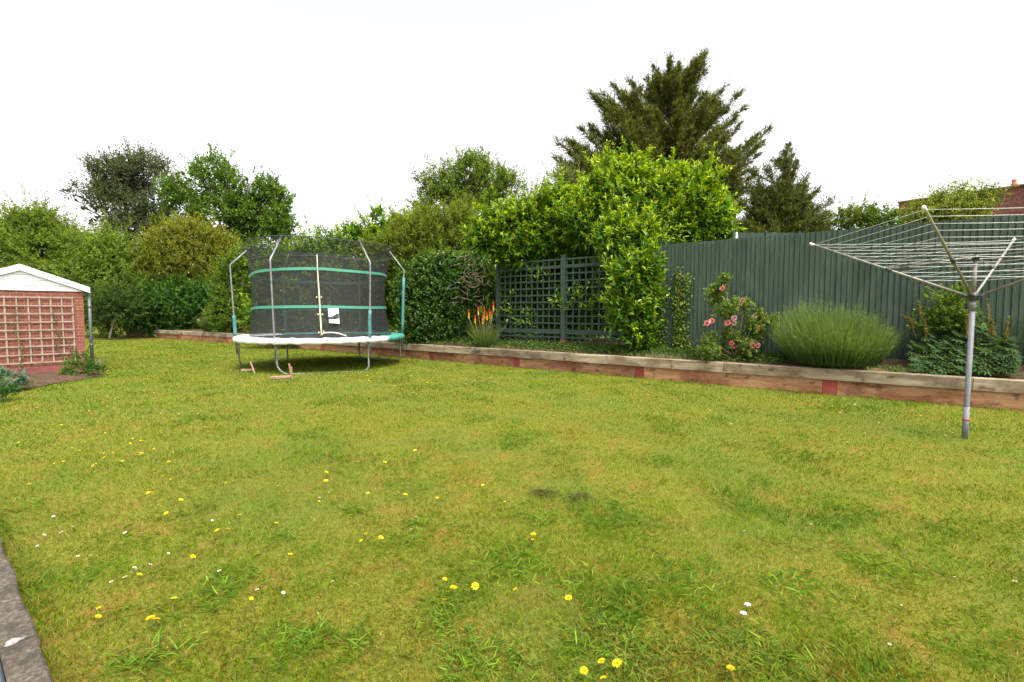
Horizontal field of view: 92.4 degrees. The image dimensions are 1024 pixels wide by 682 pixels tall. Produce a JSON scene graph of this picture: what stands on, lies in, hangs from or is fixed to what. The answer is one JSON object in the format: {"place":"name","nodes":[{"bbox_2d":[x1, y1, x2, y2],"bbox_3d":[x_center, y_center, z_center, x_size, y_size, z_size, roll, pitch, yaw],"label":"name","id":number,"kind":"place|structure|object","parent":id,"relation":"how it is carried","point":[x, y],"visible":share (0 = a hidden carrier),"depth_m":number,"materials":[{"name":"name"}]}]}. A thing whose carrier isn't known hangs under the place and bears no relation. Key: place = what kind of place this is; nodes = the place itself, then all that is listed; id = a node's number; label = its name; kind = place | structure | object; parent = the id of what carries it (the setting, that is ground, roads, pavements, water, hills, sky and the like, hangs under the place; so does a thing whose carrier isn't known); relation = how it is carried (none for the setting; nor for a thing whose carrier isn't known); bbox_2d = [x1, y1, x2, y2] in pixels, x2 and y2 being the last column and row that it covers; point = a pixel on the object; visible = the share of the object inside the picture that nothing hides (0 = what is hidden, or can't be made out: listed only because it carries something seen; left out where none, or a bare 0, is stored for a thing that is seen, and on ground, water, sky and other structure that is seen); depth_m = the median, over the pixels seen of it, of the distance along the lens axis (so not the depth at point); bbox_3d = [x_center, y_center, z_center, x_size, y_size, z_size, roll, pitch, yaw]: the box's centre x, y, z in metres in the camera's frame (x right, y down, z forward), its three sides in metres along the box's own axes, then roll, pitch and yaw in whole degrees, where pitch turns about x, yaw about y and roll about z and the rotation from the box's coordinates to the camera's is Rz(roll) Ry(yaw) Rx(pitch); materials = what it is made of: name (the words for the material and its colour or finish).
{"place":"outdoors","nodes":[
{"label":"outdoors","id":0,"kind":"place"},
{"bbox_2d":[0,318,1023,681],"bbox_3d":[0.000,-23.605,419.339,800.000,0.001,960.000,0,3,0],"label":"ground","id":1,"kind":"structure","parent":0,"point":[470,496],"depth_m":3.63,"materials":[{"name":"green plant"}]},
{"bbox_2d":[0,382,22,401],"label":"border plant","id":2,"kind":"object","parent":1,"relation":"on","point":[7,389],"visible":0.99,"depth_m":8.03,"materials":[{"name":"green plant"}]},
{"bbox_2d":[0,537,53,681],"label":"stone path","id":3,"kind":"structure","parent":1,"relation":"on","point":[22,659],"depth_m":2.00,"materials":[{"name":"grey stone"}]},
{"bbox_2d":[0,660,5,681],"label":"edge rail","id":4,"kind":"object","parent":3,"relation":"attached to","point":[2,677],"depth_m":1.81,"materials":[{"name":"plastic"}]},
{"bbox_2d":[0,493,66,513],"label":"lawn weed","id":5,"kind":"object","parent":1,"relation":"on","point":[36,503],"visible":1,"depth_m":3.67,"materials":[{"name":"green plant"}]},
{"bbox_2d":[0,264,93,374],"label":"brick shed","id":6,"kind":"structure","parent":1,"relation":"on","point":[35,279],"depth_m":11.32,"materials":[{"name":"red brick"}]},
{"bbox_2d":[0,296,75,364],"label":"wall trellis","id":7,"kind":"object","parent":6,"relation":"attached to","point":[40,329],"depth_m":11.26,"materials":[{"name":"brown wood"}]},
{"bbox_2d":[10,308,82,368],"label":"climbing rose","id":8,"kind":"object","parent":7,"relation":"attached to","point":[64,355],"visible":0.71,"depth_m":11.48,"materials":[{"name":"green plant"}]},
{"bbox_2d":[0,370,103,388],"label":"border soil","id":9,"kind":"structure","parent":1,"relation":"on","point":[45,378],"depth_m":10.32,"materials":[{"name":"brown soil"}]},
{"bbox_2d":[0,365,30,386],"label":"border plant","id":10,"kind":"object","parent":9,"relation":"on","point":[20,378],"visible":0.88,"depth_m":8.95,"materials":[{"name":"green plant"}]},
{"bbox_2d":[56,347,96,377],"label":"border plant","id":11,"kind":"object","parent":9,"relation":"on","point":[69,368],"visible":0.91,"depth_m":10.77,"materials":[{"name":"green plant"}]},
{"bbox_2d":[76,360,108,375],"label":"border plant","id":12,"kind":"object","parent":9,"relation":"on","point":[98,368],"visible":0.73,"depth_m":11.00,"materials":[{"name":"green plant"}]},
{"bbox_2d":[0,181,159,338],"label":"bushy tree","id":13,"kind":"object","parent":1,"relation":"on","point":[29,237],"visible":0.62,"depth_m":26.61,"materials":[{"name":"green plant"}]},
{"bbox_2d":[83,266,151,339],"bbox_3d":[-20.682,-1.995,25.422,3.516,3.883,2.589,0,3,0],"label":"tree","id":14,"kind":"object","parent":1,"relation":"on","point":[105,295],"visible":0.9,"depth_m":25.21,"materials":[{"name":"green plant"}]},
{"bbox_2d":[55,133,188,246],"bbox_3d":[-30.883,-8.671,39.515,10.836,15.510,7.444,-1,4,-22],"label":"dark tree","id":15,"kind":"object","parent":1,"relation":"on","point":[120,181],"visible":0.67,"depth_m":38.28,"materials":[{"name":"green plant"}]},
{"bbox_2d":[145,615,154,629],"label":"yellow flower","id":16,"kind":"object","parent":1,"relation":"on","point":[150,617],"visible":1,"depth_m":2.24,"materials":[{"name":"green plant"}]},
{"bbox_2d":[89,611,224,681],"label":"lawn weed","id":17,"kind":"object","parent":1,"relation":"on","point":[150,657],"visible":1,"depth_m":2.07,"materials":[{"name":"green plant"}]},
{"bbox_2d":[127,328,255,344],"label":"sleeper wall","id":18,"kind":"structure","parent":1,"relation":"on","point":[198,336],"depth_m":24.84,"materials":[{"name":"brown wood"}]},
{"bbox_2d":[151,141,303,288],"bbox_3d":[-20.542,-7.649,35.501,10.466,13.975,5.739,0,3,0],"label":"broadleaf tree","id":19,"kind":"object","parent":1,"relation":"on","point":[247,211],"visible":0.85,"depth_m":34.70,"materials":[{"name":"green plant"}]},
{"bbox_2d":[179,562,291,608],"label":"lawn weed","id":20,"kind":"object","parent":1,"relation":"on","point":[219,582],"visible":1,"depth_m":2.58,"materials":[{"name":"green plant"}]},
{"bbox_2d":[238,522,309,555],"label":"lawn weed","id":21,"kind":"object","parent":1,"relation":"on","point":[277,536],"visible":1,"depth_m":3.15,"materials":[{"name":"green plant"}]},
{"bbox_2d":[270,375,290,378],"bbox_3d":[-5.043,0.789,10.690,0.420,0.048,0.180,-1,4,-23],"label":"wood block","id":22,"kind":"object","parent":1,"relation":"on","point":[280,377],"depth_m":10.63,"materials":[{"name":"beige wood"}]},
{"bbox_2d":[245,605,339,665],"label":"lawn weed","id":23,"kind":"object","parent":1,"relation":"on","point":[318,627],"visible":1,"depth_m":2.21,"materials":[{"name":"green plant"}]},
{"bbox_2d":[229,235,404,373],"bbox_3d":[-5.150,-0.952,13.367,4.329,3.310,4.367,0,3,0],"label":"trampoline","id":24,"kind":"object","parent":1,"relation":"on","point":[339,303],"visible":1,"depth_m":11.90,"materials":[{"name":"black fabric"}]},
{"bbox_2d":[234,196,439,347],"bbox_3d":[-6.479,-2.623,19.409,8.774,6.136,2.941,0,3,0],"label":"laurel hedge","id":25,"kind":"object","parent":1,"relation":"on","point":[322,246],"visible":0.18,"depth_m":19.00,"materials":[{"name":"green plant"}]},
{"bbox_2d":[332,501,371,518],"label":"lawn weed","id":26,"kind":"object","parent":1,"relation":"on","point":[357,508],"visible":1,"depth_m":3.57,"materials":[{"name":"green plant"}]},
{"bbox_2d":[328,615,392,661],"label":"lawn weed","id":27,"kind":"object","parent":1,"relation":"on","point":[360,640],"visible":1,"depth_m":2.15,"materials":[{"name":"green plant"}]},
{"bbox_2d":[390,509,457,532],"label":"lawn weed","id":28,"kind":"object","parent":1,"relation":"on","point":[415,521],"visible":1,"depth_m":3.36,"materials":[{"name":"green plant"}]},
{"bbox_2d":[399,597,466,641],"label":"lawn weed","id":29,"kind":"object","parent":1,"relation":"on","point":[439,620],"visible":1,"depth_m":2.28,"materials":[{"name":"green plant"}]},
{"bbox_2d":[403,145,529,221],"bbox_3d":[-2.733,-6.063,29.845,8.228,11.472,4.472,0,3,0],"label":"broadleaf tree","id":30,"kind":"object","parent":1,"relation":"on","point":[473,184],"visible":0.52,"depth_m":28.81,"materials":[{"name":"green plant"}]},
{"bbox_2d":[471,582,478,595],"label":"yellow flower","id":31,"kind":"object","parent":1,"relation":"on","point":[475,585],"visible":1,"depth_m":2.50,"materials":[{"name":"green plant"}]},
{"bbox_2d":[425,604,529,681],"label":"lawn weed","id":32,"kind":"object","parent":1,"relation":"on","point":[472,641],"visible":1,"depth_m":2.08,"materials":[{"name":"green plant"}]},
{"bbox_2d":[370,255,608,339],"bbox_3d":[-0.114,-2.227,20.393,16.660,5.565,2.587,0,3,0],"label":"laurel hedge","id":33,"kind":"object","parent":1,"relation":"on","point":[534,334],"depth_m":20.28,"materials":[{"name":"green plant"}]},
{"bbox_2d":[472,646,548,681],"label":"lawn weed","id":34,"kind":"object","parent":1,"relation":"on","point":[518,663],"visible":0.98,"depth_m":2.01,"materials":[{"name":"green plant"}]},
{"bbox_2d":[449,534,571,594],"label":"lawn weed","id":35,"kind":"object","parent":1,"relation":"on","point":[510,565],"visible":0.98,"depth_m":2.80,"materials":[{"name":"green plant"}]},
{"bbox_2d":[513,508,569,529],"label":"lawn weed","id":36,"kind":"object","parent":1,"relation":"on","point":[539,518],"visible":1,"depth_m":3.42,"materials":[{"name":"green plant"}]},
{"bbox_2d":[524,482,568,500],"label":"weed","id":37,"kind":"object","parent":1,"relation":"on","point":[543,491],"visible":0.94,"depth_m":3.88,"materials":[{"name":"green plant"}]},
{"bbox_2d":[517,155,585,197],"bbox_3d":[1.849,-4.572,23.900,3.783,9.187,2.042,0,3,0],"label":"broadleaf tree","id":38,"kind":"object","parent":1,"relation":"on","point":[568,175],"visible":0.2,"depth_m":23.51,"materials":[{"name":"green plant"}]},
{"bbox_2d":[565,595,571,608],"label":"yellow flower","id":39,"kind":"object","parent":1,"relation":"on","point":[568,597],"visible":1,"depth_m":2.40,"materials":[{"name":"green plant"}]},
{"bbox_2d":[545,558,618,597],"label":"lawn weed","id":40,"kind":"object","parent":1,"relation":"on","point":[575,581],"visible":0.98,"depth_m":2.63,"materials":[{"name":"green plant"}]},
{"bbox_2d":[580,666,587,680],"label":"yellow flower","id":41,"kind":"object","parent":1,"relation":"on","point":[584,672],"visible":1,"depth_m":1.91,"materials":[{"name":"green plant"}]},
{"bbox_2d":[562,487,608,502],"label":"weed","id":42,"kind":"object","parent":1,"relation":"on","point":[578,493],"visible":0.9,"depth_m":3.80,"materials":[{"name":"green plant"}]},
{"bbox_2d":[598,657,604,672],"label":"yellow flower","id":43,"kind":"object","parent":1,"relation":"on","point":[602,659],"visible":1,"depth_m":1.97,"materials":[{"name":"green plant"}]},
{"bbox_2d":[543,595,677,677],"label":"lawn weed","id":44,"kind":"object","parent":1,"relation":"on","point":[611,628],"visible":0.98,"depth_m":2.20,"materials":[{"name":"green plant"}]},
{"bbox_2d":[612,659,621,672],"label":"yellow flower","id":45,"kind":"object","parent":1,"relation":"on","point":[616,662],"visible":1,"depth_m":1.95,"materials":[{"name":"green plant"}]},
{"bbox_2d":[257,341,1023,411],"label":"sleeper wall","id":46,"kind":"structure","parent":1,"relation":"on","point":[1003,393],"depth_m":9.44,"materials":[{"name":"brown wood"}]},
{"bbox_2d":[866,366,893,371],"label":"dry moss clump","id":47,"kind":"object","parent":46,"relation":"on","point":[878,369],"visible":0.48,"depth_m":8.31,"materials":[{"name":"beige plant"}]},
{"bbox_2d":[550,48,773,220],"bbox_3d":[8.559,-8.489,27.604,13.043,16.557,10.270,0,3,0],"label":"conifer","id":48,"kind":"object","parent":1,"relation":"on","point":[670,95],"visible":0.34,"depth_m":26.28,"materials":[{"name":"green plant"}]},
{"bbox_2d":[628,548,731,609],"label":"lawn weed","id":49,"kind":"object","parent":1,"relation":"on","point":[685,580],"visible":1,"depth_m":2.61,"materials":[{"name":"green plant"}]},
{"bbox_2d":[727,665,734,679],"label":"yellow flower","id":50,"kind":"object","parent":1,"relation":"on","point":[730,667],"visible":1,"depth_m":1.92,"materials":[{"name":"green plant"}]},
{"bbox_2d":[732,231,800,238],"bbox_3d":[6.819,-1.033,12.461,2.542,3.474,0.060,0,3,0],"label":"fence","id":51,"kind":"object","parent":1,"relation":"on","point":[748,235],"visible":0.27,"depth_m":12.36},
{"bbox_2d":[718,617,844,681],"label":"lawn weed","id":52,"kind":"object","parent":1,"relation":"on","point":[790,655],"visible":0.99,"depth_m":2.03,"materials":[{"name":"green plant"}]},
{"bbox_2d":[733,138,838,232],"bbox_3d":[11.485,-4.366,20.828,5.727,9.133,3.752,-2,4,-31],"label":"conifer","id":53,"kind":"object","parent":1,"relation":"on","point":[778,206],"visible":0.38,"depth_m":20.05,"materials":[{"name":"green plant"}]},
{"bbox_2d":[755,560,860,608],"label":"lawn weed","id":54,"kind":"object","parent":1,"relation":"on","point":[803,582],"visible":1,"depth_m":2.61,"materials":[{"name":"green plant"}]},
{"bbox_2d":[659,215,1023,365],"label":"close board fence","id":55,"kind":"object","parent":1,"relation":"on","point":[772,274],"visible":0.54,"depth_m":9.17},
{"bbox_2d":[654,310,669,348],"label":"climbing ivy","id":56,"kind":"object","parent":55,"relation":"attached to","point":[661,333],"visible":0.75,"depth_m":11.34,"materials":[{"name":"green plant"}]},
{"bbox_2d":[665,264,697,348],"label":"climbing ivy","id":57,"kind":"object","parent":55,"relation":"attached to","point":[678,339],"visible":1,"depth_m":11.04,"materials":[{"name":"green plant"}]},
{"bbox_2d":[824,190,913,229],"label":"garden shrub","id":58,"kind":"object","parent":1,"relation":"on","point":[870,215],"visible":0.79,"depth_m":11.69,"materials":[{"name":"green plant"}]},
{"bbox_2d":[825,540,930,583],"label":"lawn weed","id":59,"kind":"object","parent":1,"relation":"on","point":[871,562],"visible":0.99,"depth_m":2.80,"materials":[{"name":"green plant"}]},
{"bbox_2d":[809,205,1023,438],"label":"rotary airer","id":60,"kind":"object","parent":1,"relation":"on","point":[973,295],"visible":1,"depth_m":5.60,"materials":[{"name":"metal"}]},
{"bbox_2d":[0,0,1023,310],"label":"sky","id":61,"kind":"structure","parent":0,"point":[336,98],"materials":[{"name":"white"}]},
{"bbox_2d":[137,327,1023,379],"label":"flower bed soil","id":62,"kind":"structure","parent":0,"point":[899,362],"depth_m":11.02,"materials":[{"name":"brown soil"}]},
{"bbox_2d":[116,269,227,336],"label":"laurel bush","id":63,"kind":"object","parent":62,"relation":"on","point":[169,307],"visible":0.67,"depth_m":27.00,"materials":[{"name":"green plant"}]},
{"bbox_2d":[116,206,245,293],"bbox_3d":[-19.316,-4.738,28.692,8.217,6.488,4.505,-1,4,-14],"label":"flowering shrub","id":64,"kind":"object","parent":62,"relation":"on","point":[181,248],"visible":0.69,"depth_m":28.03,"materials":[{"name":"green plant"}]},
{"bbox_2d":[194,313,223,330],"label":"lavender bush","id":65,"kind":"object","parent":62,"relation":"on","point":[204,324],"visible":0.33,"depth_m":24.71,"materials":[{"name":"green plant"}]},
{"bbox_2d":[199,231,278,335],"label":"privet hedge","id":66,"kind":"object","parent":62,"relation":"on","point":[240,281],"visible":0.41,"depth_m":23.54,"materials":[{"name":"green plant"}]},
{"bbox_2d":[230,320,249,333],"bbox_3d":[-12.967,-0.633,23.349,1.727,0.972,0.728,2,4,34],"label":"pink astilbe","id":67,"kind":"object","parent":62,"relation":"on","point":[240,326],"visible":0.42,"depth_m":23.22,"materials":[{"name":"green plant"}]},
{"bbox_2d":[355,189,478,289],"bbox_3d":[-2.983,-3.614,17.413,5.066,3.670,2.700,0,3,0],"label":"olive shrub","id":68,"kind":"object","parent":62,"relation":"on","point":[423,233],"visible":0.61,"depth_m":17.03,"materials":[{"name":"green plant"}]},
{"bbox_2d":[386,240,495,346],"bbox_3d":[-2.019,-1.446,15.483,3.842,3.461,1.544,0,3,0],"label":"ivy mass","id":69,"kind":"object","parent":62,"relation":"on","point":[429,280],"visible":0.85,"depth_m":15.24,"materials":[{"name":"green plant"}]},
{"bbox_2d":[447,249,508,325],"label":"dry twigs","id":70,"kind":"object","parent":69,"relation":"attached to","point":[471,281],"visible":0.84,"depth_m":14.68,"materials":[{"name":"brown plant"}]},
{"bbox_2d":[464,302,502,347],"bbox_3d":[-0.714,-0.474,13.891,1.436,1.304,1.226,0,3,0],"label":"red hot poker","id":71,"kind":"object","parent":62,"relation":"on","point":[486,341],"visible":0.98,"depth_m":13.77,"materials":[{"name":"green plant"}]},
{"bbox_2d":[456,166,603,272],"bbox_3d":[0.670,-3.364,13.656,4.574,2.939,2.054,0,3,0],"label":"laurel bush","id":72,"kind":"object","parent":62,"relation":"on","point":[529,228],"visible":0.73,"depth_m":13.44,"materials":[{"name":"green plant"}]},
{"bbox_2d":[479,255,624,339],"bbox_3d":[1.998,-1.466,15.016,6.101,3.945,1.887,0,3,0],"label":"laurel bush","id":73,"kind":"object","parent":62,"relation":"on","point":[589,290],"visible":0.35,"depth_m":14.69,"materials":[{"name":"green plant"}]},
{"bbox_2d":[496,249,659,345],"bbox_3d":[1.498,-0.997,12.914,4.882,2.510,0.130,3,4,37],"label":"garden trellis","id":74,"kind":"object","parent":62,"relation":"on","point":[563,266],"visible":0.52,"depth_m":13.12,"materials":[{"name":"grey wood"}]},
{"bbox_2d":[494,265,606,324],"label":"laurel shoot","id":75,"kind":"object","parent":74,"relation":"attached to","point":[579,294],"visible":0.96,"depth_m":12.85,"materials":[{"name":"green plant"}]},
{"bbox_2d":[239,330,1016,378],"bbox_3d":[-2.679,-0.029,15.617,26.727,0.364,0.868,3,4,37],"label":"ground ivy","id":76,"kind":"object","parent":62,"relation":"on","point":[673,350],"visible":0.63,"depth_m":11.42,"materials":[{"name":"green plant"}]},
{"bbox_2d":[597,228,670,352],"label":"laurel bush","id":77,"kind":"object","parent":62,"relation":"on","point":[635,283],"visible":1,"depth_m":11.15,"materials":[{"name":"green plant"}]},
{"bbox_2d":[552,135,745,339],"bbox_3d":[3.617,-2.446,12.528,5.146,5.501,2.733,0,3,0],"label":"laurel bush","id":78,"kind":"object","parent":62,"relation":"on","point":[624,200],"visible":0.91,"depth_m":12.32,"materials":[{"name":"green plant"}]},
{"bbox_2d":[631,352,705,359],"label":"straw grass tuft","id":79,"kind":"object","parent":62,"relation":"on","point":[650,356],"visible":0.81,"depth_m":10.60,"materials":[{"name":"beige plant"}]},
{"bbox_2d":[694,272,781,363],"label":"rose bush","id":80,"kind":"object","parent":62,"relation":"on","point":[714,347],"visible":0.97,"depth_m":9.84,"materials":[{"name":"green plant"}]},
{"bbox_2d":[765,295,905,366],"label":"lavender bush","id":81,"kind":"object","parent":62,"relation":"on","point":[851,343],"visible":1,"depth_m":8.57,"materials":[{"name":"green plant"}]},
{"bbox_2d":[859,362,901,370],"bbox_3d":[6.353,0.429,8.409,0.708,0.204,0.346,2,4,35],"label":"thyme mat","id":82,"kind":"object","parent":62,"relation":"on","point":[882,365],"visible":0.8,"depth_m":8.39,"materials":[{"name":"green plant"}]},
{"bbox_2d":[880,365,942,374],"bbox_3d":[6.620,0.490,8.123,0.998,0.271,0.422,3,4,40],"label":"thyme mat","id":83,"kind":"object","parent":62,"relation":"on","point":[904,371],"visible":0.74,"depth_m":8.12,"materials":[{"name":"green plant"}]},
{"bbox_2d":[903,281,985,340],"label":"garden shrub","id":84,"kind":"object","parent":62,"relation":"on","point":[942,311],"visible":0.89,"depth_m":8.11,"materials":[{"name":"green plant"}]},
{"bbox_2d":[901,298,1022,377],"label":"lupin clump","id":85,"kind":"object","parent":62,"relation":"on","point":[940,360],"visible":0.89,"depth_m":7.86,"materials":[{"name":"green plant"}]},
{"bbox_2d":[984,315,1023,370],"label":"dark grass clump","id":86,"kind":"object","parent":62,"relation":"on","point":[1011,335],"visible":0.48,"depth_m":7.52,"materials":[{"name":"green plant"}]},
{"bbox_2d":[897,179,1023,223],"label":"brick house","id":87,"kind":"structure","parent":0,"point":[1013,204],"depth_m":13.99,"materials":[{"name":"ceramic"}]},
{"bbox_2d":[898,171,1020,223],"bbox_3d":[11.700,-3.594,13.062,2.859,2.002,1.644,0,3,0],"label":"wisteria","id":88,"kind":"object","parent":87,"relation":"attached to","point":[965,206],"visible":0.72,"depth_m":12.84,"materials":[{"name":"green plant"}]}
]}

